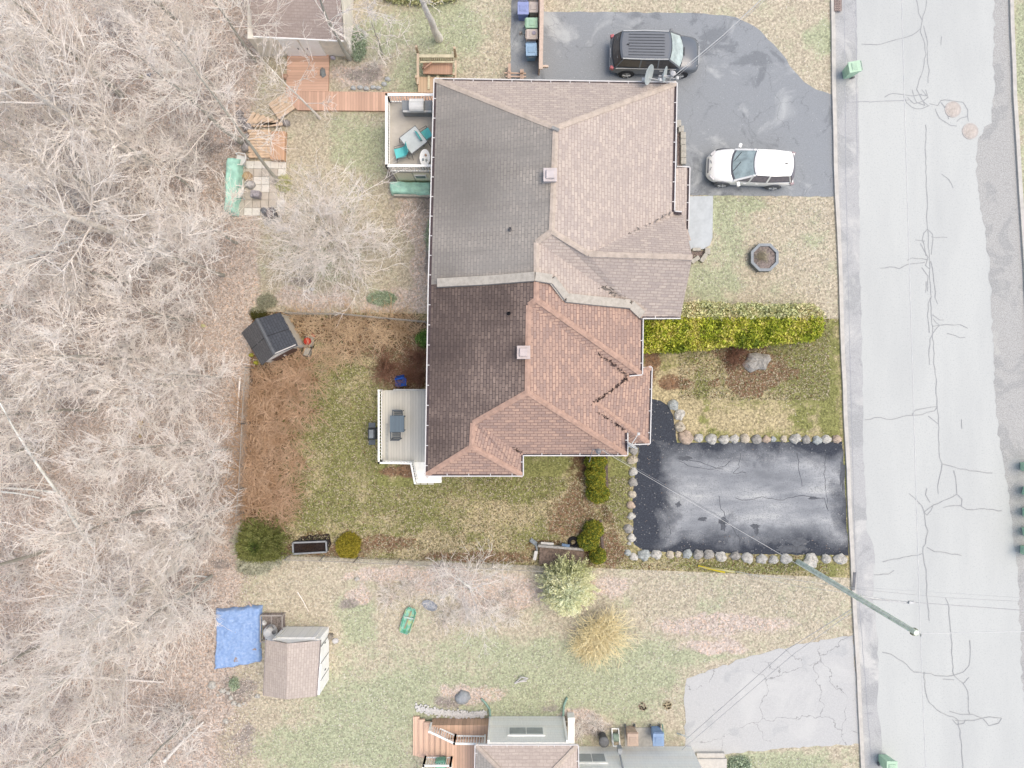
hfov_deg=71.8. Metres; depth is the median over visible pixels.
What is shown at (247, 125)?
dark stone
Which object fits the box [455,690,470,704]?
covered pot
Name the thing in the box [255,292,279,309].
shrub
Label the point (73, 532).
bare tree
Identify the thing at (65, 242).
fallen log
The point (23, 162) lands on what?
bare tree
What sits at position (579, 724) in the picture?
cane shrub
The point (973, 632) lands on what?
overhead cable
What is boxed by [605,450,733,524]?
service cable
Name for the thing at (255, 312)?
shrub
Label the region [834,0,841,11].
storm grate
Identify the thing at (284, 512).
cane shrub
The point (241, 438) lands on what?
chain link fence
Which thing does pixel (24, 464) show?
cane shrub
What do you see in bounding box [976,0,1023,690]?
road shoulder
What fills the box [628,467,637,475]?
boulder
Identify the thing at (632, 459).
boulder
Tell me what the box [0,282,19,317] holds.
bare tree
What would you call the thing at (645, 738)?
paving pad
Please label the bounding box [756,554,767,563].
boulder
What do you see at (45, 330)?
bare tree
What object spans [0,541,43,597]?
cane shrub
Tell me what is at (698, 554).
boulder
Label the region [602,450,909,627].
service cable
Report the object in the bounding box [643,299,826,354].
hedge
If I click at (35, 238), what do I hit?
bare tree
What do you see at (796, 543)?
driveway patch
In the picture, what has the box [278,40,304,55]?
door
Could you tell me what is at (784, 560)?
boulder
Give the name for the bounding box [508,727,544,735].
window
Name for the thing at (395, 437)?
patio chair
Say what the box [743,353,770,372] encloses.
boulder
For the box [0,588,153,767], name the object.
bare tree
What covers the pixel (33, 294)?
cane shrub
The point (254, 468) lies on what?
cane shrub
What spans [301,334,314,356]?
lawn mower
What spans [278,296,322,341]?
cane shrub
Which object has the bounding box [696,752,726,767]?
concrete steps
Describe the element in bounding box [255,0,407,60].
bare tree
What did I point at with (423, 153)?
side table
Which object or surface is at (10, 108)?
bare tree
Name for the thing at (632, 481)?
boulder
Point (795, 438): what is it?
boulder
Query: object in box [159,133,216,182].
cane shrub
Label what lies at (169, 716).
cane shrub
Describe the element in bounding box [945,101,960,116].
manhole cover
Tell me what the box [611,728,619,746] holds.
hose reel
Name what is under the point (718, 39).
service cable
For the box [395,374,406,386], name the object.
plastic chair
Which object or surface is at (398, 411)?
patio chair
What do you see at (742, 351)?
cane shrub
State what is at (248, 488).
cane shrub
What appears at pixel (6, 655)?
bare tree
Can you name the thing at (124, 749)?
cane shrub
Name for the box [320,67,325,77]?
plastic pot
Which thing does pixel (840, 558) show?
boulder
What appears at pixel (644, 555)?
boulder
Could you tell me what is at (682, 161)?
edging block
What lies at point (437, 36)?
bare tree
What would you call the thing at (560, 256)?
semi detached house
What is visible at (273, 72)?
yard tree
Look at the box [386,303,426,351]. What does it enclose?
cane shrub
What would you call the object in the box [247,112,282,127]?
timber step
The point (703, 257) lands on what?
edging block
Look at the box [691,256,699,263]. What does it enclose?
edging block
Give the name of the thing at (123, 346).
cane shrub
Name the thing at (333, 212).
yard tree
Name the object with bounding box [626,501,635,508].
boulder
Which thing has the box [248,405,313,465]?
cane shrub
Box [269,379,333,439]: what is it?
cane shrub
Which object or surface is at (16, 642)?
cane shrub
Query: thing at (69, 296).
cane shrub
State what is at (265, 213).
charcoal grill
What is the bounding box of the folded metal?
[530,538,537,550]
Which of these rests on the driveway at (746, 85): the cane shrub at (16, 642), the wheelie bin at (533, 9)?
the wheelie bin at (533, 9)
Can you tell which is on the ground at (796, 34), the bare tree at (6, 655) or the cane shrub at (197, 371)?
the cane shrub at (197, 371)
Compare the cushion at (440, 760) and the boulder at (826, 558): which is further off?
the boulder at (826, 558)
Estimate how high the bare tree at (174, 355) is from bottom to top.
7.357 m
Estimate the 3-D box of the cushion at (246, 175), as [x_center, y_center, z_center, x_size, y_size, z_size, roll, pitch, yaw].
[-14.146,-11.077,37.800,0.541,0.400,0.532,44,90,0]
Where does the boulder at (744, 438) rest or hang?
on the yard lawn at (777, 419)
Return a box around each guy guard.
[698,565,724,572]
[709,567,734,572]
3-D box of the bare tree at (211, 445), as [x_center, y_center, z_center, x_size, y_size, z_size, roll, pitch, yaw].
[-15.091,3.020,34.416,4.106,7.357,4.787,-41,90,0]
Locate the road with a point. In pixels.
(961, 68)
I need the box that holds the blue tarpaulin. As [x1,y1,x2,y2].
[214,605,262,668]
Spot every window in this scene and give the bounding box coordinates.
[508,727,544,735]
[579,753,607,763]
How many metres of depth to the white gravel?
37.92 m
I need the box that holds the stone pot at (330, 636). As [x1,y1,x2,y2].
[328,633,333,639]
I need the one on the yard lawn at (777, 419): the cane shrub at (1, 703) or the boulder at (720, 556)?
the boulder at (720, 556)
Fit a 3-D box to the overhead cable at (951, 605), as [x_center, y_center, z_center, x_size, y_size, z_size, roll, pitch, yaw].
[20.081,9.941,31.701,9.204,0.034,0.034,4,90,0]
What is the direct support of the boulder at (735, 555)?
on the yard lawn at (777, 419)
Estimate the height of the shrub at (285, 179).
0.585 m
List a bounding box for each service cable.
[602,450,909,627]
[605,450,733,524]
[671,0,760,77]
[674,2,761,78]
[682,612,851,749]
[686,609,850,738]
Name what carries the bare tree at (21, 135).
on the outer ground
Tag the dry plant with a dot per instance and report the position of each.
(762, 255)
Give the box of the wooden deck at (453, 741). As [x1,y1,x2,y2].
[413,716,488,767]
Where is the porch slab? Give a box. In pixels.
[688,196,712,249]
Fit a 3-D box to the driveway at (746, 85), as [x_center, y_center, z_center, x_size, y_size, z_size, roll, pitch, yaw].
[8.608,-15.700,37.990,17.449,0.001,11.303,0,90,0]
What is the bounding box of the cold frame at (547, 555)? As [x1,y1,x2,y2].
[538,544,583,565]
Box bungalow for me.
[474,712,701,767]
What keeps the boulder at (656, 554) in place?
on the yard lawn at (777, 419)
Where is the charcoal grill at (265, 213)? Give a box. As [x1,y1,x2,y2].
[260,205,282,225]
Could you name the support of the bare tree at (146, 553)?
on the outer ground
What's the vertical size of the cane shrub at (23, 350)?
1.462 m
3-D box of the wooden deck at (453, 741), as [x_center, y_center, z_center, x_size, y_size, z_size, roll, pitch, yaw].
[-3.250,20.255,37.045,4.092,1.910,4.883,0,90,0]
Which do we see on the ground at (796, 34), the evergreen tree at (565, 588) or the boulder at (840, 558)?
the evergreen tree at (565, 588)
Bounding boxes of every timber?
[393,194,429,197]
[599,519,605,563]
[605,456,608,500]
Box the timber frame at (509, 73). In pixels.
[504,63,525,78]
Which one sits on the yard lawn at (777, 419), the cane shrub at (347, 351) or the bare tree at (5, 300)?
the cane shrub at (347, 351)
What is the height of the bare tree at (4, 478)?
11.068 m
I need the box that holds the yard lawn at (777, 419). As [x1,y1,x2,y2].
[244,312,850,577]
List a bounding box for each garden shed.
[242,313,306,364]
[247,0,352,55]
[263,626,328,698]
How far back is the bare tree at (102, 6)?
33.32 m
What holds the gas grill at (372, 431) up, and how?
on the yard lawn at (777, 419)
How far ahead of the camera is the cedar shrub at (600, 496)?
37.18 m
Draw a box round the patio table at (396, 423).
[390,415,405,431]
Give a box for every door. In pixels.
[272,354,287,360]
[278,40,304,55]
[282,348,299,355]
[298,40,325,55]
[320,638,328,662]
[320,653,328,679]
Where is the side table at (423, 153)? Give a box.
[420,149,429,163]
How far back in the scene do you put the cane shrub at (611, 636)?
37.12 m
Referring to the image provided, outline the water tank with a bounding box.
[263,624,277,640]
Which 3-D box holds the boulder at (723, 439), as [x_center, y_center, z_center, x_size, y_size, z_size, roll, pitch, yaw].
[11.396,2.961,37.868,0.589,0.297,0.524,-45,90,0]
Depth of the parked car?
36.81 m
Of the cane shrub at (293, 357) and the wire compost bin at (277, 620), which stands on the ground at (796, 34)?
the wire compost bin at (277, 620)
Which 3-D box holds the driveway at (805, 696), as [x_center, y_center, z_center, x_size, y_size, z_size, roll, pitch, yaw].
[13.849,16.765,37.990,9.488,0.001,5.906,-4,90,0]
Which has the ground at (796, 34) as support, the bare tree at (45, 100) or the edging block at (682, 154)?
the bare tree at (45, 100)
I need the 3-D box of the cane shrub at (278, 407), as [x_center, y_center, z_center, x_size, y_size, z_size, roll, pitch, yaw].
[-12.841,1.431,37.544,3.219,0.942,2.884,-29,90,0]
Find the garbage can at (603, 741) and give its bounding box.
[599,732,608,747]
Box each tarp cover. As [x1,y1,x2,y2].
[224,158,242,216]
[390,181,430,195]
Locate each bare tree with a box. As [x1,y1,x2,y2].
[0,0,54,91]
[0,0,132,101]
[0,0,151,208]
[0,39,77,203]
[0,81,130,221]
[0,99,230,329]
[0,112,61,209]
[0,182,135,318]
[0,275,168,416]
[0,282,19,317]
[0,289,86,429]
[0,334,97,480]
[0,375,18,400]
[0,394,37,533]
[0,513,46,618]
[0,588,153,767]
[0,615,41,730]
[0,684,127,767]
[0,721,63,767]
[2,443,162,593]
[2,515,212,699]
[55,387,198,506]
[61,245,209,364]
[63,0,161,44]
[63,167,232,325]
[67,315,210,460]
[67,539,228,696]
[70,70,218,216]
[73,2,252,196]
[79,0,203,58]
[84,700,225,767]
[107,0,234,117]
[110,486,224,606]
[117,473,244,582]
[123,0,292,62]
[128,16,296,182]
[136,330,249,426]
[139,396,237,508]
[143,162,254,268]
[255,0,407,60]
[363,0,443,42]
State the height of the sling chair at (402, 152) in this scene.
1.009 m
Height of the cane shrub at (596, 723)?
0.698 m
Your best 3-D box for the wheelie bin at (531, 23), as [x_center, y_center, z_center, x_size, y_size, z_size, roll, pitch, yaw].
[1.001,-18.948,37.515,0.693,0.969,0.547,0,90,0]
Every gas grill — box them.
[368,423,377,444]
[402,99,432,116]
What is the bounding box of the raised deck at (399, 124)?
[385,93,432,181]
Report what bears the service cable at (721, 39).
attached to the semi detached house
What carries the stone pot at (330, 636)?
on the ground at (796, 34)
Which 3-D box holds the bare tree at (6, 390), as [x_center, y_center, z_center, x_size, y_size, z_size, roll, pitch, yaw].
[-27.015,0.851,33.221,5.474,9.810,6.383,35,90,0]
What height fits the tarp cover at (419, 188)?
0.586 m
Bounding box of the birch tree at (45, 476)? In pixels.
[0,371,95,546]
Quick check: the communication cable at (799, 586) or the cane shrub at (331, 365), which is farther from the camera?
the cane shrub at (331, 365)
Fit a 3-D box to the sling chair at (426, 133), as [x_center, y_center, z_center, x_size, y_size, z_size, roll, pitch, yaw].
[-4.368,-12.437,35.300,0.766,1.009,0.628,-32,90,0]
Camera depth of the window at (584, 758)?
36.59 m
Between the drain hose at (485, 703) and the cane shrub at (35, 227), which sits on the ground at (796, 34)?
the cane shrub at (35, 227)
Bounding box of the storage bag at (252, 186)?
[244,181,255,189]
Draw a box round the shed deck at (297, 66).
[286,55,329,90]
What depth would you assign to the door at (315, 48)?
37.00 m
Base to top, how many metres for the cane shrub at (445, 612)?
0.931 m
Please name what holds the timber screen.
on the driveway at (746, 85)
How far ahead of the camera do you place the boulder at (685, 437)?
37.75 m
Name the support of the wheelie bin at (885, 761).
on the road
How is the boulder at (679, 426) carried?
on the yard lawn at (777, 419)
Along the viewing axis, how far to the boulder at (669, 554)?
37.86 m
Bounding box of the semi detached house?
[424,71,692,477]
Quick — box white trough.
[541,542,553,544]
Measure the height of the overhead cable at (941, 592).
0.015 m
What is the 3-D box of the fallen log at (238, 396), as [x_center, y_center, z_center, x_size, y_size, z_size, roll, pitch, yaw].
[-14.549,0.941,37.592,0.087,0.468,2.593,7,90,0]
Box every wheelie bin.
[517,0,528,20]
[524,18,537,35]
[525,29,537,46]
[525,42,536,60]
[529,1,537,17]
[625,724,638,745]
[650,724,663,745]
[842,60,862,78]
[877,754,897,767]
[1020,462,1023,470]
[1020,545,1023,554]
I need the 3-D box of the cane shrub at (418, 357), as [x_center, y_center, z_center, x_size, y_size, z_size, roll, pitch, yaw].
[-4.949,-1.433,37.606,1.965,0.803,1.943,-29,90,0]
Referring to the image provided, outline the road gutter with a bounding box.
[835,0,881,767]
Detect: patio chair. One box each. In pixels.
[390,432,401,440]
[392,410,403,414]
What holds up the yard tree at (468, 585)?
on the outer ground
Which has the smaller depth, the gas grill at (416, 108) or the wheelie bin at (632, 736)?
the gas grill at (416, 108)
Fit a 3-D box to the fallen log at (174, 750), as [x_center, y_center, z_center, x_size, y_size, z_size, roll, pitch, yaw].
[-17.566,19.105,37.788,0.186,0.189,3.004,44,90,0]
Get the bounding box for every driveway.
[510,0,833,196]
[632,399,848,555]
[684,635,858,753]
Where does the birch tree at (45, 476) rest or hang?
on the ground at (796, 34)
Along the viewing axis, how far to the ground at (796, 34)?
38.00 m
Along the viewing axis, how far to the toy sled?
37.95 m
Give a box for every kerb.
[830,0,864,767]
[1009,0,1023,281]
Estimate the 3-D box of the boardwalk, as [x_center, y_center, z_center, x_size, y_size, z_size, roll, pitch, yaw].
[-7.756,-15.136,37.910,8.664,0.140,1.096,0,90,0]
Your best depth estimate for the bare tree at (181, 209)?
32.56 m
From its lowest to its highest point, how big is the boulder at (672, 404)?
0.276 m
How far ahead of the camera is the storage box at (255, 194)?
37.49 m
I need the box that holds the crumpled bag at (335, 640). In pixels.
[332,638,338,643]
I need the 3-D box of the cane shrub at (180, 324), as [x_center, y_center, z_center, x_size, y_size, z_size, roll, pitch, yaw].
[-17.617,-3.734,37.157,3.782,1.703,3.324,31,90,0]
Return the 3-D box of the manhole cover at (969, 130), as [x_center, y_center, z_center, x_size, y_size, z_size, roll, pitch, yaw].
[24.614,-13.579,37.972,0.860,0.029,0.860,0,90,0]
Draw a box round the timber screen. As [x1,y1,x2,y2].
[538,0,548,74]
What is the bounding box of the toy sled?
[399,607,415,634]
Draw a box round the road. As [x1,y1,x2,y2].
[856,0,1023,767]
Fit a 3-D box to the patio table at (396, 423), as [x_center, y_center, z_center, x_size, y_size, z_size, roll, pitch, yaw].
[-5.909,2.048,36.730,0.740,0.740,0.860,0,90,0]
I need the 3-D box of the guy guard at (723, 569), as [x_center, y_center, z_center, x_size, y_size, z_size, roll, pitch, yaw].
[11.120,9.889,37.650,1.345,0.566,0.090,4,90,0]
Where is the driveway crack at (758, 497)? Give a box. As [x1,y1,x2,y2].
[669,453,827,544]
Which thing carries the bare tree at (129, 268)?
on the ground at (796, 34)
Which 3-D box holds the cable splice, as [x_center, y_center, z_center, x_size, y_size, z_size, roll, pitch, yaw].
[16.824,9.677,31.692,2.305,0.303,0.170,5,90,0]
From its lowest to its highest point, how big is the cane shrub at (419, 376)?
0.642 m
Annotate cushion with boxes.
[242,171,252,180]
[435,756,446,767]
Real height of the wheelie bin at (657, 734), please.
1.040 m
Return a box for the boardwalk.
[286,91,432,111]
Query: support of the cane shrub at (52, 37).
on the ground at (796, 34)
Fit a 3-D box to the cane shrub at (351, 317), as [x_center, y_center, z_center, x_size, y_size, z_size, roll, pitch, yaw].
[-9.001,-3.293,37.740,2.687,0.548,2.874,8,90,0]
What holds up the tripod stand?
on the ground at (796, 34)
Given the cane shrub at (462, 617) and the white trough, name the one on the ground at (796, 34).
the cane shrub at (462, 617)
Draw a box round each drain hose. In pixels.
[481,698,490,715]
[562,697,567,715]
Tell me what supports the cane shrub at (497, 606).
on the ground at (796, 34)
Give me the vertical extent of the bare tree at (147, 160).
9.810 m
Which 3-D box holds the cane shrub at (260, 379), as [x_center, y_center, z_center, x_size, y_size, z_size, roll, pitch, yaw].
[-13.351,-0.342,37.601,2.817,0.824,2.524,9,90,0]
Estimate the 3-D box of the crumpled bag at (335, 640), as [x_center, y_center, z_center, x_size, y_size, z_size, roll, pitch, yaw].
[-9.490,13.791,37.925,0.362,0.151,0.332,0,90,0]
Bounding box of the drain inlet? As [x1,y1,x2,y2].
[851,572,855,589]
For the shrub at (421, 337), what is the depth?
37.47 m
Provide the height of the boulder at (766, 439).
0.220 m
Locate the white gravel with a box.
[415,702,486,718]
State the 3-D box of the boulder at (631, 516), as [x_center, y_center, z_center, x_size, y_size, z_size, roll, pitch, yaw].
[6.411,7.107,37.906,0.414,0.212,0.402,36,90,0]
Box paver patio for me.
[239,151,286,215]
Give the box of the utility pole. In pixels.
[795,559,922,636]
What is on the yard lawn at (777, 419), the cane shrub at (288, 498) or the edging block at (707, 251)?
the cane shrub at (288, 498)
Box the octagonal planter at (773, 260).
[749,243,778,271]
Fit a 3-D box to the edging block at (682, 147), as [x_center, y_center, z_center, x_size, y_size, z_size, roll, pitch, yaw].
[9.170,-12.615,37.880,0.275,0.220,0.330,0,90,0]
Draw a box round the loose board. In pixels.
[386,423,387,459]
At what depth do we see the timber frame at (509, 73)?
37.52 m
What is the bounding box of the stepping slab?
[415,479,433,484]
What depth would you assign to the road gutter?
37.99 m
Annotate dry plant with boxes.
[753,247,769,265]
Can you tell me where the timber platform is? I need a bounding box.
[248,130,270,157]
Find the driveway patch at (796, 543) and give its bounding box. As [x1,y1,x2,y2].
[675,456,844,552]
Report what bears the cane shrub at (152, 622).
on the ground at (796, 34)
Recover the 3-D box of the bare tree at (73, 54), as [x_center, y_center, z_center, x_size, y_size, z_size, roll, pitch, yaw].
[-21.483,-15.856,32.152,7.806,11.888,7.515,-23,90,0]
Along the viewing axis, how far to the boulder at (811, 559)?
37.72 m
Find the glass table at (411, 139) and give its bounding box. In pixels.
[399,126,430,159]
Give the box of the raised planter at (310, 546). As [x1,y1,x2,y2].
[292,540,328,554]
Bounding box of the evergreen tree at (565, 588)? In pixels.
[534,552,601,617]
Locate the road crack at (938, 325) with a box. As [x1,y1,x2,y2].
[862,0,1001,762]
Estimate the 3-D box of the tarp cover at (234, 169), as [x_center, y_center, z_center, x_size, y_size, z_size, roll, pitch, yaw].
[-14.819,-10.525,37.581,0.799,0.798,3.053,3,90,0]
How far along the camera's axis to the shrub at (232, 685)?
37.83 m
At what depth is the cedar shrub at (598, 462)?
37.16 m
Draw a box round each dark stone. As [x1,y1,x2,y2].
[236,110,243,116]
[237,116,247,123]
[241,123,253,131]
[241,143,249,152]
[282,120,290,126]
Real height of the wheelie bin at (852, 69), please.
1.070 m
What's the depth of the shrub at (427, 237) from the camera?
37.66 m
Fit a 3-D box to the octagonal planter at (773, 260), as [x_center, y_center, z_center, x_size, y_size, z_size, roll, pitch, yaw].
[13.446,-6.740,37.800,1.471,0.400,1.471,0,90,0]
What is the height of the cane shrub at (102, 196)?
2.193 m
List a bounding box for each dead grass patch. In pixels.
[638,702,646,710]
[663,701,671,709]
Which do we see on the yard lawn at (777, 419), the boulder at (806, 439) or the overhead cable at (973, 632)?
the boulder at (806, 439)
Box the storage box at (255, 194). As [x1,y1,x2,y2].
[250,190,261,198]
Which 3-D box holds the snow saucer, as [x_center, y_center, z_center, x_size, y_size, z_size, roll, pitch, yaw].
[-4.402,11.864,37.926,0.828,0.121,0.610,0,90,0]
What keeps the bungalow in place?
on the ground at (796, 34)
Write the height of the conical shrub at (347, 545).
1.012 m
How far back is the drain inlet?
37.85 m
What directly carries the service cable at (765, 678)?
attached to the bungalow
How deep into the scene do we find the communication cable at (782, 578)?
34.54 m
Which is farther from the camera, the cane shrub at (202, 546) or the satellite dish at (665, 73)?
the cane shrub at (202, 546)
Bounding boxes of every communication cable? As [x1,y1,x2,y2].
[701,567,859,588]
[738,571,859,594]
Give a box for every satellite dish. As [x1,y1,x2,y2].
[627,433,639,448]
[642,64,661,84]
[658,66,678,82]
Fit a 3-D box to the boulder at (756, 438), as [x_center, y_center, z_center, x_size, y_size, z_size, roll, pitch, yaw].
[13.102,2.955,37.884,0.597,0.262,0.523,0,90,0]
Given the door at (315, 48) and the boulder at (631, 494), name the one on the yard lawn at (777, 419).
the boulder at (631, 494)
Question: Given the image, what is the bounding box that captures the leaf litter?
[0,0,268,767]
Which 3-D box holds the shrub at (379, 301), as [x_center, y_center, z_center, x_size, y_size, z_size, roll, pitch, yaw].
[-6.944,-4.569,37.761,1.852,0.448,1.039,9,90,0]
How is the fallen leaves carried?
on the yard lawn at (777, 419)
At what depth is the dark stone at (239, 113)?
37.77 m
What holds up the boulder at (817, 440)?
on the yard lawn at (777, 419)
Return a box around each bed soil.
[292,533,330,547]
[677,128,681,165]
[691,250,703,257]
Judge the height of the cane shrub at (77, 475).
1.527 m
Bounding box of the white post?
[533,551,537,559]
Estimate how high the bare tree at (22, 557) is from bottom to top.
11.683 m
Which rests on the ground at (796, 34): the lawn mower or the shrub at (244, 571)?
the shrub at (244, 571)
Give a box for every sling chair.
[394,142,409,162]
[415,126,431,144]
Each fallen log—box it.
[0,232,91,271]
[0,487,63,493]
[2,491,39,497]
[39,675,162,682]
[162,721,203,762]
[237,377,240,421]
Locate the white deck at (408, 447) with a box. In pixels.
[378,389,441,483]
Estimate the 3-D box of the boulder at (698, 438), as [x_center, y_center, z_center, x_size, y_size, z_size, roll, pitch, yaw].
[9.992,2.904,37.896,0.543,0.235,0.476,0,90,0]
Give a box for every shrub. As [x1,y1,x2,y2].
[0,0,38,50]
[0,76,22,110]
[0,327,48,373]
[0,416,53,486]
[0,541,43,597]
[0,624,29,675]
[0,679,28,747]
[7,272,50,314]
[14,205,48,235]
[21,8,80,66]
[24,495,102,579]
[25,85,79,121]
[28,615,93,684]
[41,686,91,730]
[45,264,96,314]
[55,366,101,405]
[55,436,112,497]
[61,161,103,210]
[64,160,142,236]
[83,0,146,37]
[85,719,151,767]
[94,327,150,383]
[95,104,152,172]
[111,539,147,578]
[118,236,174,281]
[124,446,165,485]
[130,603,165,647]
[130,692,200,753]
[145,106,204,167]
[147,283,210,345]
[148,3,196,38]
[152,334,230,419]
[154,586,221,645]
[157,436,246,513]
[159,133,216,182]
[176,516,227,569]
[207,425,287,507]
[215,476,277,536]
[216,378,283,456]
[225,422,283,482]
[227,465,279,511]
[228,460,300,527]
[228,675,240,692]
[230,374,284,422]
[234,354,283,396]
[235,562,271,576]
[239,382,299,442]
[241,412,287,459]
[245,364,300,414]
[247,305,267,319]
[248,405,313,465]
[249,351,319,417]
[252,487,303,533]
[254,467,314,518]
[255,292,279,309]
[269,338,320,387]
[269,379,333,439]
[271,342,331,406]
[271,441,318,484]
[276,174,291,192]
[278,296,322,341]
[295,303,349,358]
[305,333,348,380]
[318,297,366,344]
[320,313,379,375]
[334,296,396,356]
[335,531,361,558]
[350,26,367,63]
[362,294,416,361]
[364,346,407,389]
[366,290,397,309]
[367,54,385,72]
[375,579,405,615]
[382,0,456,7]
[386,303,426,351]
[389,575,426,607]
[392,359,421,388]
[400,341,426,375]
[406,366,425,388]
[413,328,426,348]
[423,219,428,251]
[432,603,460,634]
[443,598,488,636]
[478,591,508,627]
[497,604,523,628]
[565,620,610,671]
[566,710,593,746]
[567,602,641,674]
[576,531,599,550]
[583,467,606,479]
[583,519,603,539]
[584,456,607,468]
[584,477,606,489]
[585,485,610,503]
[586,711,609,736]
[588,546,606,564]
[720,346,750,372]
[727,755,751,767]
[730,347,751,360]
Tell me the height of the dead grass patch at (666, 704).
0.015 m
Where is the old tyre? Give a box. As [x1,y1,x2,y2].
[568,536,577,546]
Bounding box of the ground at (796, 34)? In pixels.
[0,0,1023,767]
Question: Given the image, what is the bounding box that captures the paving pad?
[625,727,662,746]
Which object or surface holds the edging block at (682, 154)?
on the driveway at (746, 85)
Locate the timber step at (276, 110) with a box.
[269,93,294,119]
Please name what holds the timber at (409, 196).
on the ground at (796, 34)
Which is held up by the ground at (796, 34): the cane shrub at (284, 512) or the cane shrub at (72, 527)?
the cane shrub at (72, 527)
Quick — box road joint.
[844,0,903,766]
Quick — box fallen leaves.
[249,313,829,575]
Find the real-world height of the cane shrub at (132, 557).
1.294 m
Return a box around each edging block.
[678,126,683,132]
[680,132,685,138]
[680,138,685,145]
[680,145,685,151]
[680,151,685,157]
[680,158,685,164]
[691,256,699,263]
[699,253,707,262]
[704,248,709,254]
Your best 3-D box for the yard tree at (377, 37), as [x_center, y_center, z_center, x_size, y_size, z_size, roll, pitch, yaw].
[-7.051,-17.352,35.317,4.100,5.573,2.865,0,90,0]
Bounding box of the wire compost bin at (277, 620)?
[260,612,285,642]
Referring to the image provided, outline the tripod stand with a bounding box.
[514,677,527,683]
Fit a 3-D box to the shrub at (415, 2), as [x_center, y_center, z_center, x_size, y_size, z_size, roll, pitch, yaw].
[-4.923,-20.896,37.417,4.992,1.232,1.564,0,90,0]
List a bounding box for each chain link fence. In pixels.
[235,367,253,516]
[283,312,426,322]
[284,554,545,571]
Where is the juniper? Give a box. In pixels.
[229,509,293,575]
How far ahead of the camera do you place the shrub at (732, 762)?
37.79 m
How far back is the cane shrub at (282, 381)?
37.37 m
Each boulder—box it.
[208,681,216,688]
[623,524,633,533]
[624,549,630,555]
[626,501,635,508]
[627,455,637,463]
[627,512,635,519]
[627,533,635,541]
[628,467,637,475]
[628,477,637,486]
[628,491,635,497]
[629,447,637,454]
[629,553,637,559]
[638,549,650,561]
[651,550,661,559]
[666,551,673,558]
[667,399,677,410]
[674,409,684,420]
[674,421,685,431]
[675,551,681,557]
[678,430,693,444]
[683,549,691,558]
[693,549,703,559]
[694,434,702,442]
[704,550,714,558]
[705,433,716,444]
[715,551,726,561]
[717,435,729,443]
[729,434,739,443]
[729,551,740,559]
[740,434,749,442]
[741,552,752,563]
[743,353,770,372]
[751,434,761,443]
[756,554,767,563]
[762,435,770,442]
[768,555,778,563]
[780,435,786,441]
[780,553,792,563]
[789,433,800,443]
[802,435,810,443]
[803,553,817,567]
[812,436,822,444]
[821,435,831,443]
[821,554,831,563]
[832,435,841,442]
[833,553,847,564]
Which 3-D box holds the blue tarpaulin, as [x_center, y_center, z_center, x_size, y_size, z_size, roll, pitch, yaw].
[-14.678,13.574,37.800,2.607,0.360,3.452,0,90,0]
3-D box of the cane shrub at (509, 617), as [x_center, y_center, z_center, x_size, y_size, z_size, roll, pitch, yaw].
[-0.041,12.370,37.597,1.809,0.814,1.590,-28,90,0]
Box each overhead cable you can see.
[856,589,1023,601]
[861,587,1020,597]
[864,598,1023,610]
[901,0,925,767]
[921,631,1023,633]
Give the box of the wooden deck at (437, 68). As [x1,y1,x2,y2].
[415,45,456,92]
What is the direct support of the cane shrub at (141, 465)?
on the ground at (796, 34)
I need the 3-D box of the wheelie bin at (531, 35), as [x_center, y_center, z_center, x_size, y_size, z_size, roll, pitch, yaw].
[1.018,-18.364,37.501,0.680,0.996,0.535,0,90,0]
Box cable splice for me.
[860,595,914,603]
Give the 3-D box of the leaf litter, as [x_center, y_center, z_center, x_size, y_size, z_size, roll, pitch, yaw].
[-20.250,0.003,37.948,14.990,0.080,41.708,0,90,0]
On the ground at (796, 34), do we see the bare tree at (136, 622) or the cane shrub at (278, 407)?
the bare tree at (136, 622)
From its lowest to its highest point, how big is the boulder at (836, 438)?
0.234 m
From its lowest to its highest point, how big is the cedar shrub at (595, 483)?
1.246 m
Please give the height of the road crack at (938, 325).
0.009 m
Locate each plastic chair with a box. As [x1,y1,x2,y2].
[235,152,248,167]
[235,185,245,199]
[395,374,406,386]
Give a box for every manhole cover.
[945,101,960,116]
[962,123,977,138]
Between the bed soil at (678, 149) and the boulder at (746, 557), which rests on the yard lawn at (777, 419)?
the boulder at (746, 557)
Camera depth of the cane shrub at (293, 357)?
37.53 m
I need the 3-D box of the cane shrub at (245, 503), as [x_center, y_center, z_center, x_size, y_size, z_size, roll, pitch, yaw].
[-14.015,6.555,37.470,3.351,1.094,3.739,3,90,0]
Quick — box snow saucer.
[422,600,436,610]
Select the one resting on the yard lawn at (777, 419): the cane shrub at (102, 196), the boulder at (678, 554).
the boulder at (678, 554)
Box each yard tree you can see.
[216,143,424,326]
[232,22,337,146]
[337,0,413,65]
[414,534,514,655]
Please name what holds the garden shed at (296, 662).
on the ground at (796, 34)
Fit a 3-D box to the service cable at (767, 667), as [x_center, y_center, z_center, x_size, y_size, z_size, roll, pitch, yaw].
[11.794,13.684,33.400,0.469,2.826,9.961,43,90,0]
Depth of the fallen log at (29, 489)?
37.48 m
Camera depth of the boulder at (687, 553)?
37.81 m

